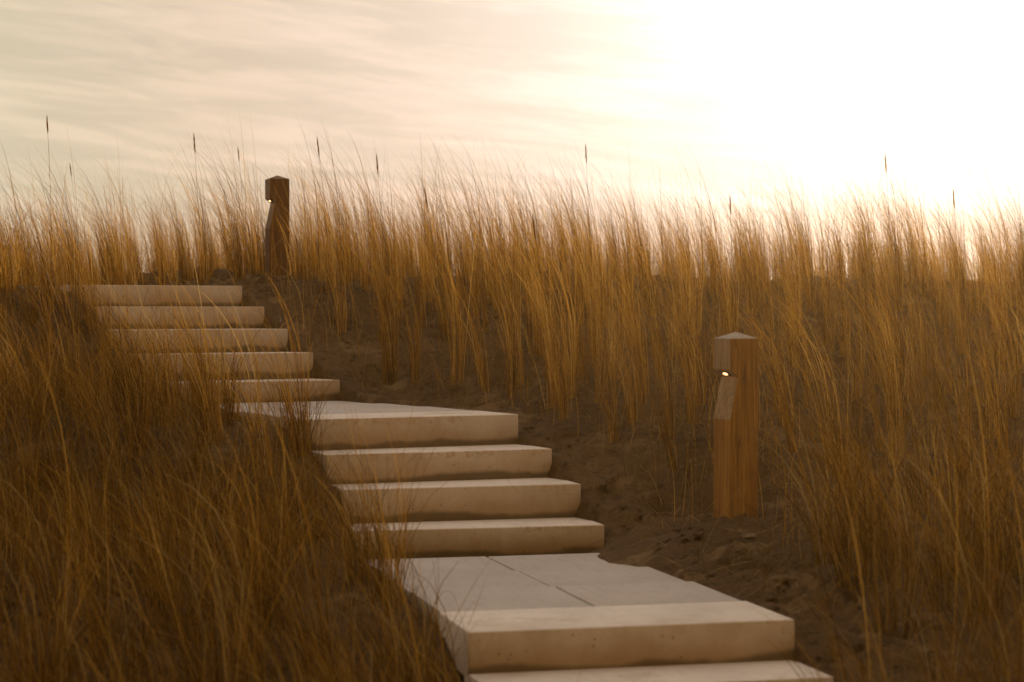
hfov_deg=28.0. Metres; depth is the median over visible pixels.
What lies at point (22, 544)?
grass tuft
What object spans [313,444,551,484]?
concrete step
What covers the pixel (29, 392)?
grass tuft
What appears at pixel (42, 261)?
grass tuft
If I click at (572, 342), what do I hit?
grass tuft
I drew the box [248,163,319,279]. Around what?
grass tuft
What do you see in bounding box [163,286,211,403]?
grass tuft
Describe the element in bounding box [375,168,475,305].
grass tuft
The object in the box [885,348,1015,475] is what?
grass tuft
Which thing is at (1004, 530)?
grass tuft
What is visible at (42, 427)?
grass tuft
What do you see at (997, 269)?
grass tuft
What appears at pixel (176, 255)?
dune grass
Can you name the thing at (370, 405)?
paving slab
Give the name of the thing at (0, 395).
grass tuft
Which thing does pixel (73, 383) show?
grass tuft
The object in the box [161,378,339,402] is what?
concrete step
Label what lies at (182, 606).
grass tuft
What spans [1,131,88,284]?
grass tuft
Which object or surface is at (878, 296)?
grass tuft
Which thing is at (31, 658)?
grass tuft
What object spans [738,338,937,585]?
grass tuft
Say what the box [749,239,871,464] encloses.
grass tuft
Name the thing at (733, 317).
grass tuft
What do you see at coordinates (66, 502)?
grass tuft
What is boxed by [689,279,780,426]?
grass tuft
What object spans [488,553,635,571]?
paving slab
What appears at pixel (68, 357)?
grass tuft
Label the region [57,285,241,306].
concrete step
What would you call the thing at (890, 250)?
grass tuft
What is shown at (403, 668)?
grass tuft
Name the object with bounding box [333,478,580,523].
concrete step
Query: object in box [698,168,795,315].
grass tuft
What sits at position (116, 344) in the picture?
grass tuft
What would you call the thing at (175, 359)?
grass tuft
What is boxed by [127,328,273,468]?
grass tuft
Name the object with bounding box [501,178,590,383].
grass tuft
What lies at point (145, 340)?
grass tuft
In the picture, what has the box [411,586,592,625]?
paving slab
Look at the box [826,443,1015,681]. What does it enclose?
grass tuft
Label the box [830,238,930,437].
grass tuft
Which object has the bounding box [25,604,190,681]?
grass tuft
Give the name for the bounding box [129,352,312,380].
concrete step
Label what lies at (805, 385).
grass tuft
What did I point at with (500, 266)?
grass tuft
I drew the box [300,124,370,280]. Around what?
grass tuft
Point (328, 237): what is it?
grass tuft
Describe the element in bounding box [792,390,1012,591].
grass tuft
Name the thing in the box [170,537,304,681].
grass tuft
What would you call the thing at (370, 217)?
grass tuft
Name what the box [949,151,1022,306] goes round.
grass tuft
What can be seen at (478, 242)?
grass tuft
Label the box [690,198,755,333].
grass tuft
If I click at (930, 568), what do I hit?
grass tuft
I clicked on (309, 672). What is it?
grass tuft
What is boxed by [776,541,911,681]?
grass tuft
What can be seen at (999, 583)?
grass tuft
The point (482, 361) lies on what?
grass tuft
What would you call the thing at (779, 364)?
grass tuft
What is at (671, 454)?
grass tuft
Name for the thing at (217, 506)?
grass tuft
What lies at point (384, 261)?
grass tuft
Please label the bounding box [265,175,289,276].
bollard light
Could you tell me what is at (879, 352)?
grass tuft
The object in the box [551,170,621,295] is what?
grass tuft
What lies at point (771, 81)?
sky
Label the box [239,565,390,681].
grass tuft
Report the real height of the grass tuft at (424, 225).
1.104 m
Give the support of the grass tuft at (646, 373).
on the ground at (586, 472)
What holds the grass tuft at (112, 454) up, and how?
on the ground at (586, 472)
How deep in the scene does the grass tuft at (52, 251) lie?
13.27 m
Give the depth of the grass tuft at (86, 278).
12.88 m
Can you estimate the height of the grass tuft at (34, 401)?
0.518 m
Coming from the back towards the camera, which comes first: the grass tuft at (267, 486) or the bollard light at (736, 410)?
the bollard light at (736, 410)
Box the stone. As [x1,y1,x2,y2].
[741,533,755,538]
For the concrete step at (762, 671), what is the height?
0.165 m
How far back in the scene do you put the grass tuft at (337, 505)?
8.73 m
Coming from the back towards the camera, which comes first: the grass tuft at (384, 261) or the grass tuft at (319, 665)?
the grass tuft at (384, 261)
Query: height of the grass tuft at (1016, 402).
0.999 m
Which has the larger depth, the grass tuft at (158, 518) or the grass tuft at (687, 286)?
the grass tuft at (687, 286)
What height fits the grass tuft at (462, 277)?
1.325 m
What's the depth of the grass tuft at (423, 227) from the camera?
15.66 m
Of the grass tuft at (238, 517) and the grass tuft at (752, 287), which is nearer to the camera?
the grass tuft at (238, 517)
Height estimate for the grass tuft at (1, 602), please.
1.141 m
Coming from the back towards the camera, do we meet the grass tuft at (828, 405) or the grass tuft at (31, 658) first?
the grass tuft at (828, 405)
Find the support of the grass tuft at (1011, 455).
on the ground at (586, 472)
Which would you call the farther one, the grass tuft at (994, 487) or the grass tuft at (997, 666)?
the grass tuft at (994, 487)
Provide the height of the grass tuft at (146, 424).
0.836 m
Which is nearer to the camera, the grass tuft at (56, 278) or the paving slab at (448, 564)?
the paving slab at (448, 564)
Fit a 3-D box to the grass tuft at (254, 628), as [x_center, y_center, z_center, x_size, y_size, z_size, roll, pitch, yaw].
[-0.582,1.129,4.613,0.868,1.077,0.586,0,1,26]
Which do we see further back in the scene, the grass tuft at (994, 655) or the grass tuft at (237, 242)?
the grass tuft at (237, 242)
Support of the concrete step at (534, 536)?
on the ground at (586, 472)
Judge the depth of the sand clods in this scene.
9.38 m
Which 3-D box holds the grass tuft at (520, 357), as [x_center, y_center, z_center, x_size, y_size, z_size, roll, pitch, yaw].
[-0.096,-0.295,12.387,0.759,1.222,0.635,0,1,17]
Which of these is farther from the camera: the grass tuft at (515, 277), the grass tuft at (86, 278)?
the grass tuft at (515, 277)
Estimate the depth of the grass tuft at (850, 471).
8.74 m
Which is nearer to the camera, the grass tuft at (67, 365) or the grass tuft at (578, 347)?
the grass tuft at (67, 365)
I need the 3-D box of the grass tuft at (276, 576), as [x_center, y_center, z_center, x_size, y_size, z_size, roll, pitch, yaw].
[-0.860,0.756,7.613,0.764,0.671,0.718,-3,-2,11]
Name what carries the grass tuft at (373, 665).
on the ground at (586, 472)
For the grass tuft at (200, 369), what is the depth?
10.88 m
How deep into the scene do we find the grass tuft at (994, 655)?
6.42 m
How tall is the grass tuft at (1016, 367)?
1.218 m
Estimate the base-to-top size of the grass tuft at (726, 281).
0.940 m
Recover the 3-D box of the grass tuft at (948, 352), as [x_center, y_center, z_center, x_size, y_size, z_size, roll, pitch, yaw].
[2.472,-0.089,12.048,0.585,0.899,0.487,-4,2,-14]
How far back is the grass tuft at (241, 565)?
7.64 m
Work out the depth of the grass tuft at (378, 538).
8.00 m
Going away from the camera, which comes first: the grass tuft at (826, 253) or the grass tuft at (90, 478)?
the grass tuft at (90, 478)
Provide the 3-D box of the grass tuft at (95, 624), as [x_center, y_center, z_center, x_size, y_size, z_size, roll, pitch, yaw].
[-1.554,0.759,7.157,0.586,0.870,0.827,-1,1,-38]
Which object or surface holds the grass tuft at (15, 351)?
on the ground at (586, 472)
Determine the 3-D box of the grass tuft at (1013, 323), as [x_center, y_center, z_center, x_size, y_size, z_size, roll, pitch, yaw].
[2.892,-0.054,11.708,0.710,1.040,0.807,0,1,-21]
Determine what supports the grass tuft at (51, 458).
on the ground at (586, 472)
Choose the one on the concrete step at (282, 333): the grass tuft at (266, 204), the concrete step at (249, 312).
the concrete step at (249, 312)
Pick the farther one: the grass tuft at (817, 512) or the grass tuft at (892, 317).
the grass tuft at (892, 317)
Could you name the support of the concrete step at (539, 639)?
on the concrete step at (762, 671)
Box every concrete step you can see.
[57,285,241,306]
[88,306,263,328]
[111,329,287,353]
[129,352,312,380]
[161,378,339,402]
[273,411,517,450]
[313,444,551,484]
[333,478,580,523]
[350,517,603,559]
[439,601,794,676]
[464,660,833,681]
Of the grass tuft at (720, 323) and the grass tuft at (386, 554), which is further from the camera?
the grass tuft at (720, 323)
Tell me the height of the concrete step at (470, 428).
0.165 m
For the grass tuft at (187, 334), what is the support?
on the ground at (586, 472)
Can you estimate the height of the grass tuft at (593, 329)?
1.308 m
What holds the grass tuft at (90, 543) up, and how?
on the ground at (586, 472)
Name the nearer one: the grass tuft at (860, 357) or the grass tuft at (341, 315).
the grass tuft at (860, 357)
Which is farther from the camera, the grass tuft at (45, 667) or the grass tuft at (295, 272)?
the grass tuft at (295, 272)
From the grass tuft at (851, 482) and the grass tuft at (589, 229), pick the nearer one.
the grass tuft at (851, 482)
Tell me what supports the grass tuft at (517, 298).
on the ground at (586, 472)
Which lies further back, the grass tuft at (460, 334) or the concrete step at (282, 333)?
the concrete step at (282, 333)
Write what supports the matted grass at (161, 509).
on the ground at (586, 472)
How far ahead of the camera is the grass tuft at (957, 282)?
13.61 m
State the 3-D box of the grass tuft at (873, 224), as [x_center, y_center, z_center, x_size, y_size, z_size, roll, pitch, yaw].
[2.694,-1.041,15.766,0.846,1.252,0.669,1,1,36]
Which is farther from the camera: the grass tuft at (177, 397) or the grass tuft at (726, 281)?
the grass tuft at (726, 281)
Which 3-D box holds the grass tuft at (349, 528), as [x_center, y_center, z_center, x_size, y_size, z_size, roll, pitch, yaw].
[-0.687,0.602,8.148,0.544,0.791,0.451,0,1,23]
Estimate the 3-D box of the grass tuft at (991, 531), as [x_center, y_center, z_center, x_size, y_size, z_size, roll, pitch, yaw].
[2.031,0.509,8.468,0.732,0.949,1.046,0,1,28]
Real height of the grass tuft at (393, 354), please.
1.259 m
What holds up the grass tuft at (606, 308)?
on the ground at (586, 472)
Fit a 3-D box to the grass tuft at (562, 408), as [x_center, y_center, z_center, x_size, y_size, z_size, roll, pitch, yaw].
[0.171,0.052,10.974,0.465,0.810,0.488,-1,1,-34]
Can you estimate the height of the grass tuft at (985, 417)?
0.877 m
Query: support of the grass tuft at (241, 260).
on the ground at (586, 472)
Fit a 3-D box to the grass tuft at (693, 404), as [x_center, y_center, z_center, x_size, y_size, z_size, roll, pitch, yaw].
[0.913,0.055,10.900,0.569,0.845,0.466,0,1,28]
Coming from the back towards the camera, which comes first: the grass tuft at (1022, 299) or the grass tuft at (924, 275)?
the grass tuft at (924, 275)
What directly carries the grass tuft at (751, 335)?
on the ground at (586, 472)
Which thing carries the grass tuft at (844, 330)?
on the ground at (586, 472)
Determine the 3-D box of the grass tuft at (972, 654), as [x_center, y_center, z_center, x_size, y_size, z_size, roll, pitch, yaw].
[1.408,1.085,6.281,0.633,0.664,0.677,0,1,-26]
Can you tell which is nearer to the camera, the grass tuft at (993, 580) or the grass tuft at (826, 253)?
the grass tuft at (993, 580)
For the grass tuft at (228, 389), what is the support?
on the ground at (586, 472)
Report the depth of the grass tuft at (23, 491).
9.21 m
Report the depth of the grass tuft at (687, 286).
13.84 m
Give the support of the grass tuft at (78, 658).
on the ground at (586, 472)
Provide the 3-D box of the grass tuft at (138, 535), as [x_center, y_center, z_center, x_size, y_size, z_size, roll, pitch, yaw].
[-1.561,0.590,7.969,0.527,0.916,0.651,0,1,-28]
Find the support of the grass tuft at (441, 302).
on the ground at (586, 472)
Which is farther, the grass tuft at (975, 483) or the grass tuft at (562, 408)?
the grass tuft at (562, 408)
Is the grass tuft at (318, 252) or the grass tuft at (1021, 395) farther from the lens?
the grass tuft at (318, 252)
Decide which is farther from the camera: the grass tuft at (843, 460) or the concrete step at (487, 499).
the concrete step at (487, 499)
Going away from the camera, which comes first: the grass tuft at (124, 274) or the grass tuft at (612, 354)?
the grass tuft at (612, 354)
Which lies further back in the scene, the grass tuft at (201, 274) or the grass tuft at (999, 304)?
the grass tuft at (201, 274)
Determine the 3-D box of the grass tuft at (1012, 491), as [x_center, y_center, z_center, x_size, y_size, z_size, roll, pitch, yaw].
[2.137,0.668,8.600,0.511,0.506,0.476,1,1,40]
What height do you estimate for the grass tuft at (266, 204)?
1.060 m
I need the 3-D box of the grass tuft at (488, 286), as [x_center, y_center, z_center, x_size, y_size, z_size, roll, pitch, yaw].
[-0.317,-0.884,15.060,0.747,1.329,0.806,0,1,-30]
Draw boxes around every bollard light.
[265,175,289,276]
[713,332,757,518]
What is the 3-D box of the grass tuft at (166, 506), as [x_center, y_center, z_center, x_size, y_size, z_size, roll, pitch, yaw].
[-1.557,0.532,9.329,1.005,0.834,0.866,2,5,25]
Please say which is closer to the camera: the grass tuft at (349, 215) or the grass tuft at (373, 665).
the grass tuft at (373, 665)
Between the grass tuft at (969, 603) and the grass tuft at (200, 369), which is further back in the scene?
the grass tuft at (200, 369)
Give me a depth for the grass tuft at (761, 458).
9.75 m
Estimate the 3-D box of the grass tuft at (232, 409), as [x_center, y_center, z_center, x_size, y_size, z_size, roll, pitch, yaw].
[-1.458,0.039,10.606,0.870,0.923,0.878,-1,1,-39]
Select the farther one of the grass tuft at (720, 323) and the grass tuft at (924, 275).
the grass tuft at (924, 275)
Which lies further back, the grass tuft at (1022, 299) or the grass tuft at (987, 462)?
the grass tuft at (1022, 299)
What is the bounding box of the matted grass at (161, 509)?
[0,207,495,681]
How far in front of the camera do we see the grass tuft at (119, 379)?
11.59 m
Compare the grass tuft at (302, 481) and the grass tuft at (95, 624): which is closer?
the grass tuft at (95, 624)
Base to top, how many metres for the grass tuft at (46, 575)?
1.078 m
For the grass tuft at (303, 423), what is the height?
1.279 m
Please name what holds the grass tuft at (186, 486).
on the ground at (586, 472)
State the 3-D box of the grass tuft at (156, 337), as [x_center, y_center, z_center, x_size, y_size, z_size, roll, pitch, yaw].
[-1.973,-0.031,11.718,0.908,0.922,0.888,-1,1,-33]
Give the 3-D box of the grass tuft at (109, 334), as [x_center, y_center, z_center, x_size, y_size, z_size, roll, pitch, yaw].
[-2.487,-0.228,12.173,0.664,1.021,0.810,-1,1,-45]
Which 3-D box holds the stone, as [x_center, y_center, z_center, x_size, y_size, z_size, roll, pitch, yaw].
[1.052,0.869,9.135,0.070,0.029,0.050,0,1,-17]
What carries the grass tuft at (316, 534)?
on the ground at (586, 472)
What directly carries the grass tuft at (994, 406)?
on the ground at (586, 472)
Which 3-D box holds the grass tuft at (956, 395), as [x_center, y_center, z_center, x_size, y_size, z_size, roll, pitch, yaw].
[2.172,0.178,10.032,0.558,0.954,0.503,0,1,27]
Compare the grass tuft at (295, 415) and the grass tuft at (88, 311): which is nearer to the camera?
the grass tuft at (295, 415)
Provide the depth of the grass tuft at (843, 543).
7.95 m
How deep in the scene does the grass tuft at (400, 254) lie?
15.12 m
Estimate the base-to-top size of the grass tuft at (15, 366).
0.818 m
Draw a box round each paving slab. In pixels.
[220,402,284,406]
[223,405,321,410]
[239,408,371,420]
[260,401,369,404]
[298,403,419,408]
[336,406,472,412]
[372,556,512,573]
[388,570,546,602]
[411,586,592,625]
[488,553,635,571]
[520,567,685,587]
[556,581,740,606]
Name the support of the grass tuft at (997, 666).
on the ground at (586, 472)
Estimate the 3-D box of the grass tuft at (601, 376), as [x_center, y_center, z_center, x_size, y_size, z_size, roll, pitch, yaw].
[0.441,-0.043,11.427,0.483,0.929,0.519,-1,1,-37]
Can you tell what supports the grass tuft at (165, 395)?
on the ground at (586, 472)
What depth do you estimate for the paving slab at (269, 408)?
11.70 m
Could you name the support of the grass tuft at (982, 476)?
on the ground at (586, 472)
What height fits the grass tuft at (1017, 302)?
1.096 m
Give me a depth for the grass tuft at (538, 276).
14.31 m
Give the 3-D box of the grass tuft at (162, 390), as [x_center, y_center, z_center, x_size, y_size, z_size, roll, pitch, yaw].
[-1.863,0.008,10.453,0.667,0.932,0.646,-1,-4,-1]
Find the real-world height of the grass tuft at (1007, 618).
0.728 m
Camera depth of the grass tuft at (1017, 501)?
7.69 m
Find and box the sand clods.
[2,282,1022,681]
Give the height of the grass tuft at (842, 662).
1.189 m
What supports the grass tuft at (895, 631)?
on the ground at (586, 472)
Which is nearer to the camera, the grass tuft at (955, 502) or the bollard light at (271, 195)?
the grass tuft at (955, 502)
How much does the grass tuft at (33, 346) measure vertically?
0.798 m
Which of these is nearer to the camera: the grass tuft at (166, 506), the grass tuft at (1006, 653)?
the grass tuft at (1006, 653)
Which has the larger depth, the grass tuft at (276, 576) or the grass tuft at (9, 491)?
the grass tuft at (9, 491)
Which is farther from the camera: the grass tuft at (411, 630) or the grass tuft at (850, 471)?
the grass tuft at (850, 471)
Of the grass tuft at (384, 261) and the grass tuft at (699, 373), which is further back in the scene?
the grass tuft at (384, 261)
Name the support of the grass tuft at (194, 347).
on the ground at (586, 472)
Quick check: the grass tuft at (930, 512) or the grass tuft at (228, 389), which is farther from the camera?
the grass tuft at (228, 389)
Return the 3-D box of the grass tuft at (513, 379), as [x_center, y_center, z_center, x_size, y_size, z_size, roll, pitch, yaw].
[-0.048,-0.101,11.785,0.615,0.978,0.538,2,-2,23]
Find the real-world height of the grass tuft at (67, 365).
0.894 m
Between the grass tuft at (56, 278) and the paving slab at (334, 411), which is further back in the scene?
the grass tuft at (56, 278)
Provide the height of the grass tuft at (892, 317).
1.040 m
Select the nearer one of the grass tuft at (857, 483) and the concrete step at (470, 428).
the grass tuft at (857, 483)
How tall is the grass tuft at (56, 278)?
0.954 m
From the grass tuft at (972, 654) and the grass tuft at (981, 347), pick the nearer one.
the grass tuft at (972, 654)
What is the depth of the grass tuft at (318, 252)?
14.91 m
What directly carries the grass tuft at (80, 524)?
on the ground at (586, 472)
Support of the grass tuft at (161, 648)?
on the ground at (586, 472)
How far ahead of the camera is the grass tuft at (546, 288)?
13.40 m
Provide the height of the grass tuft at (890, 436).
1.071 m
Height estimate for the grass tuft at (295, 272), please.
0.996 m
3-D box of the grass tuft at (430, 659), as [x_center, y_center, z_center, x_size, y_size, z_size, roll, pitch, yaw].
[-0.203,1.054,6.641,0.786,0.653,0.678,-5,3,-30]
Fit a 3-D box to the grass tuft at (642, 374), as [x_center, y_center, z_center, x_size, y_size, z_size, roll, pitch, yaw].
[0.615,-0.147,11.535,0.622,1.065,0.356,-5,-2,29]
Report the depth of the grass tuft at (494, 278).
14.64 m
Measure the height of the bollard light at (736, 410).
1.202 m
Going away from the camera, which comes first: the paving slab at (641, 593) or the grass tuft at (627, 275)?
the paving slab at (641, 593)
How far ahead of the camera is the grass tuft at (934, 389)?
11.47 m
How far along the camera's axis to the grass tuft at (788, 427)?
10.35 m
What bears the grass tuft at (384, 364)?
on the ground at (586, 472)
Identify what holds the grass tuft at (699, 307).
on the ground at (586, 472)
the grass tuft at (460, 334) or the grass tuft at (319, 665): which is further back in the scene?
the grass tuft at (460, 334)
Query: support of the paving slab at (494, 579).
on the ground at (586, 472)
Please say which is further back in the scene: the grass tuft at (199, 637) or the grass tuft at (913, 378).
the grass tuft at (913, 378)
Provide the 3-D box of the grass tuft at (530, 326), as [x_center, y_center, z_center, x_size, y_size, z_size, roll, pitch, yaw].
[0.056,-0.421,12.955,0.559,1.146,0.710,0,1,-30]
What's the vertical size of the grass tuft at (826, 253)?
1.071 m
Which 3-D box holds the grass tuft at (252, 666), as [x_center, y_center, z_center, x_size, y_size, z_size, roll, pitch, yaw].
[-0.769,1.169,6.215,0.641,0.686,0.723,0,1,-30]
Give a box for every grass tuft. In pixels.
[0,141,51,282]
[0,179,81,314]
[0,269,118,394]
[0,304,47,416]
[0,318,62,416]
[0,329,54,403]
[0,334,19,431]
[0,342,114,622]
[0,369,133,579]
[0,394,55,539]
[0,404,36,559]
[0,412,104,573]
[0,428,33,541]
[0,428,157,681]
[0,429,99,576]
[0,443,195,671]
[0,453,34,623]
[0,499,155,681]
[0,599,90,681]
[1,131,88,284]
[1,212,86,323]
[1,320,60,418]
[1,333,57,433]
[2,117,72,294]
[3,260,97,414]
[3,326,63,492]
[3,381,134,597]
[3,424,150,555]
[4,369,116,493]
[5,160,80,304]
[5,294,77,405]
[5,443,174,598]
[10,330,102,420]
[12,380,149,544]
[14,329,144,495]
[15,406,265,595]
[16,602,218,681]
[21,325,113,439]
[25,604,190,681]
[32,191,107,326]
[36,382,182,597]
[42,291,182,455]
[48,207,131,336]
[56,543,238,681]
[59,242,177,402]
[59,444,189,615]
[60,236,130,379]
[60,499,238,681]
[65,383,154,552]
[66,527,208,681]
[69,281,191,402]
[69,370,266,546]
[72,464,247,646]
[74,284,142,393]
[77,260,193,426]
[78,587,283,681]
[78,633,162,681]
[80,265,170,402]
[80,269,229,401]
[82,150,138,284]
[82,248,208,425]
[83,591,122,681]
[86,409,201,569]
[94,340,275,572]
[100,324,231,549]
[103,318,173,418]
[105,253,190,407]
[113,253,213,393]
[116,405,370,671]
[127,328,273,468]
[128,255,223,410]
[134,268,298,423]
[134,338,194,421]
[134,395,353,627]
[135,541,399,681]
[149,293,270,438]
[150,257,233,445]
[152,296,278,479]
[154,133,231,285]
[156,393,301,529]
[159,353,309,574]
[159,413,324,587]
[160,320,248,410]
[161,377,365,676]
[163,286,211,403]
[163,627,337,681]
[165,116,257,282]
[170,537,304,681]
[171,277,262,419]
[180,361,322,573]
[186,254,308,432]
[195,113,261,276]
[197,457,357,633]
[201,345,323,543]
[208,238,349,459]
[212,567,462,681]
[220,630,372,681]
[222,406,366,540]
[226,544,429,681]
[230,158,299,272]
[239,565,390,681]
[242,158,301,279]
[242,301,361,456]
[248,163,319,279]
[265,427,436,586]
[266,433,400,557]
[266,497,435,681]
[271,133,322,279]
[288,373,527,599]
[289,132,358,280]
[290,402,385,583]
[292,506,496,681]
[295,190,358,336]
[298,537,450,681]
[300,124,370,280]
[301,131,402,290]
[302,128,368,281]
[308,376,427,616]
[322,579,516,681]
[324,198,410,383]
[331,153,414,305]
[338,243,395,385]
[341,135,397,277]
[361,155,435,301]
[364,232,433,384]
[374,167,429,298]
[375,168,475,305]
[386,129,449,287]
[389,149,458,275]
[389,187,476,340]
[392,193,493,389]
[395,158,456,280]
[398,145,489,303]
[412,143,519,306]
[414,146,512,312]
[424,240,502,391]
[441,161,530,307]
[451,152,498,294]
[453,134,547,286]
[458,192,543,386]
[466,156,533,310]
[468,207,527,357]
[473,251,541,397]
[483,184,544,360]
[489,168,584,317]
[490,214,589,410]
[495,206,601,398]
[497,287,583,421]
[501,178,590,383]
[514,196,601,380]
[519,202,567,342]
[536,191,647,381]
[541,176,603,361]
[547,141,610,282]
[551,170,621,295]
[558,293,642,443]
[559,157,633,330]
[564,260,653,427]
[570,195,633,328]
[572,262,630,403]
[577,262,651,404]
[578,176,640,318]
[589,221,663,394]
[593,177,639,295]
[601,306,691,473]
[622,186,689,359]
[625,164,705,337]
[627,278,694,438]
[632,228,736,406]
[641,287,712,424]
[642,185,697,324]
[666,437,883,681]
[682,278,812,447]
[684,255,750,367]
[687,412,812,500]
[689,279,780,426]
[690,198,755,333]
[694,242,739,353]
[697,283,805,454]
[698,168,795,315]
[700,207,766,333]
[703,260,806,426]
[721,330,979,566]
[727,368,1003,593]
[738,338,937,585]
[739,167,796,285]
[748,384,949,537]
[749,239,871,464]
[751,382,916,553]
[765,346,894,479]
[768,288,813,408]
[773,371,1012,583]
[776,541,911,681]
[778,160,880,294]
[783,401,920,509]
[786,454,952,648]
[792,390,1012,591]
[802,215,912,411]
[802,270,900,400]
[804,208,855,358]
[813,136,890,282]
[823,208,912,346]
[823,305,893,451]
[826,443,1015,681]
[827,302,1021,633]
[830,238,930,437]
[834,483,1023,681]
[839,377,979,617]
[845,223,914,347]
[847,239,941,437]
[850,267,930,466]
[850,357,1023,563]
[851,376,1021,559]
[851,551,1023,681]
[855,155,922,296]
[855,254,958,405]
[855,361,949,514]
[862,584,1020,681]
[865,135,931,293]
[873,354,1023,592]
[878,398,1023,681]
[879,431,1023,620]
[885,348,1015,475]
[897,386,1022,511]
[898,298,998,463]
[900,284,945,415]
[904,257,972,393]
[906,184,988,340]
[914,374,1023,566]
[916,276,1023,459]
[930,478,1023,681]
[931,234,1002,408]
[932,490,1023,553]
[934,286,1013,438]
[936,387,1013,527]
[945,460,1023,540]
[947,183,1018,326]
[947,271,1023,417]
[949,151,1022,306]
[949,426,1023,584]
[949,545,1023,666]
[957,446,1023,534]
[962,384,1023,578]
[966,203,1017,360]
[974,265,1023,398]
[976,240,1023,357]
[976,432,1023,616]
[988,284,1023,465]
[989,208,1023,337]
[989,263,1023,360]
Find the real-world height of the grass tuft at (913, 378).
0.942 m
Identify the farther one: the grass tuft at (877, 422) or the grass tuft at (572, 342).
the grass tuft at (572, 342)
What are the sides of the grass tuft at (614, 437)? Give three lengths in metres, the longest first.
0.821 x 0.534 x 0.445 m
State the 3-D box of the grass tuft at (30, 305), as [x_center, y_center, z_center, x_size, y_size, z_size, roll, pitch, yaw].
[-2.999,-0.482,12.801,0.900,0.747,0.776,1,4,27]
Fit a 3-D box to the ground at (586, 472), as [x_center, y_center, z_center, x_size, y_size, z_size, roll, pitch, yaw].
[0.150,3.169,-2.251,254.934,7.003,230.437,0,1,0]
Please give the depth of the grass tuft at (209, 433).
10.20 m
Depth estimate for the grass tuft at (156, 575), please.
7.69 m
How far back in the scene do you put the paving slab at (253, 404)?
12.30 m
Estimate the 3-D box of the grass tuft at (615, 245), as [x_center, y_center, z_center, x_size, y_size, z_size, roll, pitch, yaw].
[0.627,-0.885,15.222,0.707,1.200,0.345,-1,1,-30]
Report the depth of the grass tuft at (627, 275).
14.29 m
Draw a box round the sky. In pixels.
[0,0,1023,281]
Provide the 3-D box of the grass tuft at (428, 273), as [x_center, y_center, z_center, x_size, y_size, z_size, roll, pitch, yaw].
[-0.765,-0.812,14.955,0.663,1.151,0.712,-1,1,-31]
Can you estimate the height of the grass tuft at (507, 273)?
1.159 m
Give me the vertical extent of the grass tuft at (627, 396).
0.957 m
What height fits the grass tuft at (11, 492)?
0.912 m
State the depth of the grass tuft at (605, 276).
13.83 m
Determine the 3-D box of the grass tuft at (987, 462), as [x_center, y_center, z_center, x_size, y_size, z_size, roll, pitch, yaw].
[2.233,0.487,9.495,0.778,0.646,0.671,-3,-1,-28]
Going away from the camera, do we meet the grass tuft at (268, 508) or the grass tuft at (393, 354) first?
the grass tuft at (268, 508)
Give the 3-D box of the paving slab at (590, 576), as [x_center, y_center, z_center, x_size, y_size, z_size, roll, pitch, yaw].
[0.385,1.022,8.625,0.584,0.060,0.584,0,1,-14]
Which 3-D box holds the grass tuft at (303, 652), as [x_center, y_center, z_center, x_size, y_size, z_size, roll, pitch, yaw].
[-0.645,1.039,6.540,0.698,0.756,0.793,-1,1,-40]
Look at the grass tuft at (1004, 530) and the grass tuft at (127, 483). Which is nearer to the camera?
the grass tuft at (1004, 530)
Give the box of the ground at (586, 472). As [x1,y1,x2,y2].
[0,266,1023,681]
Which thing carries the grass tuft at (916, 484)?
on the ground at (586, 472)
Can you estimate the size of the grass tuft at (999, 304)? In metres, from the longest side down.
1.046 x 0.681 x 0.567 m
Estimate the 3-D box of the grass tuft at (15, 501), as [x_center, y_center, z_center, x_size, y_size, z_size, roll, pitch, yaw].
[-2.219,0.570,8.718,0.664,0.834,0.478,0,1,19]
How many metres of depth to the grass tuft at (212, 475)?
9.44 m
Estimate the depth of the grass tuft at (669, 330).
12.88 m
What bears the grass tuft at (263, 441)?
on the ground at (586, 472)
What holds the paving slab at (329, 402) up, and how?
on the ground at (586, 472)
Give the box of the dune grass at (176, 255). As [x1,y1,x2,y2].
[0,125,1023,444]
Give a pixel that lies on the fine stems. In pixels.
(778, 289)
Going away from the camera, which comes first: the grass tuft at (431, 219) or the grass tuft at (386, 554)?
the grass tuft at (386, 554)
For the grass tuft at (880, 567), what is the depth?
7.96 m
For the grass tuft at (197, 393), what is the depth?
10.27 m
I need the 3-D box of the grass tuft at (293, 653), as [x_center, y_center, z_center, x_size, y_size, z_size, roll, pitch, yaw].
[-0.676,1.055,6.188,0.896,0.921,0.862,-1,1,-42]
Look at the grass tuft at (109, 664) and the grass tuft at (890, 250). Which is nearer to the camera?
the grass tuft at (109, 664)
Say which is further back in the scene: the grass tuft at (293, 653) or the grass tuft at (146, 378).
the grass tuft at (146, 378)
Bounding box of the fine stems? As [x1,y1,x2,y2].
[240,191,1023,547]
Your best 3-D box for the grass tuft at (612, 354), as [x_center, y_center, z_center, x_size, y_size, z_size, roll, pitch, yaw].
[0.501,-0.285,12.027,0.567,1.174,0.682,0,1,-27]
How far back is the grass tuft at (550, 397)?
11.39 m
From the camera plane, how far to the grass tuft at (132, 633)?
7.22 m
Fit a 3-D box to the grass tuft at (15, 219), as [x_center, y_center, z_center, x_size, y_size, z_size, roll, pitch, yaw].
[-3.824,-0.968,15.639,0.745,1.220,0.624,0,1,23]
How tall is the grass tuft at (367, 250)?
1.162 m
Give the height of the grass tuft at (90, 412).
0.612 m
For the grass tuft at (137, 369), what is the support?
on the ground at (586, 472)

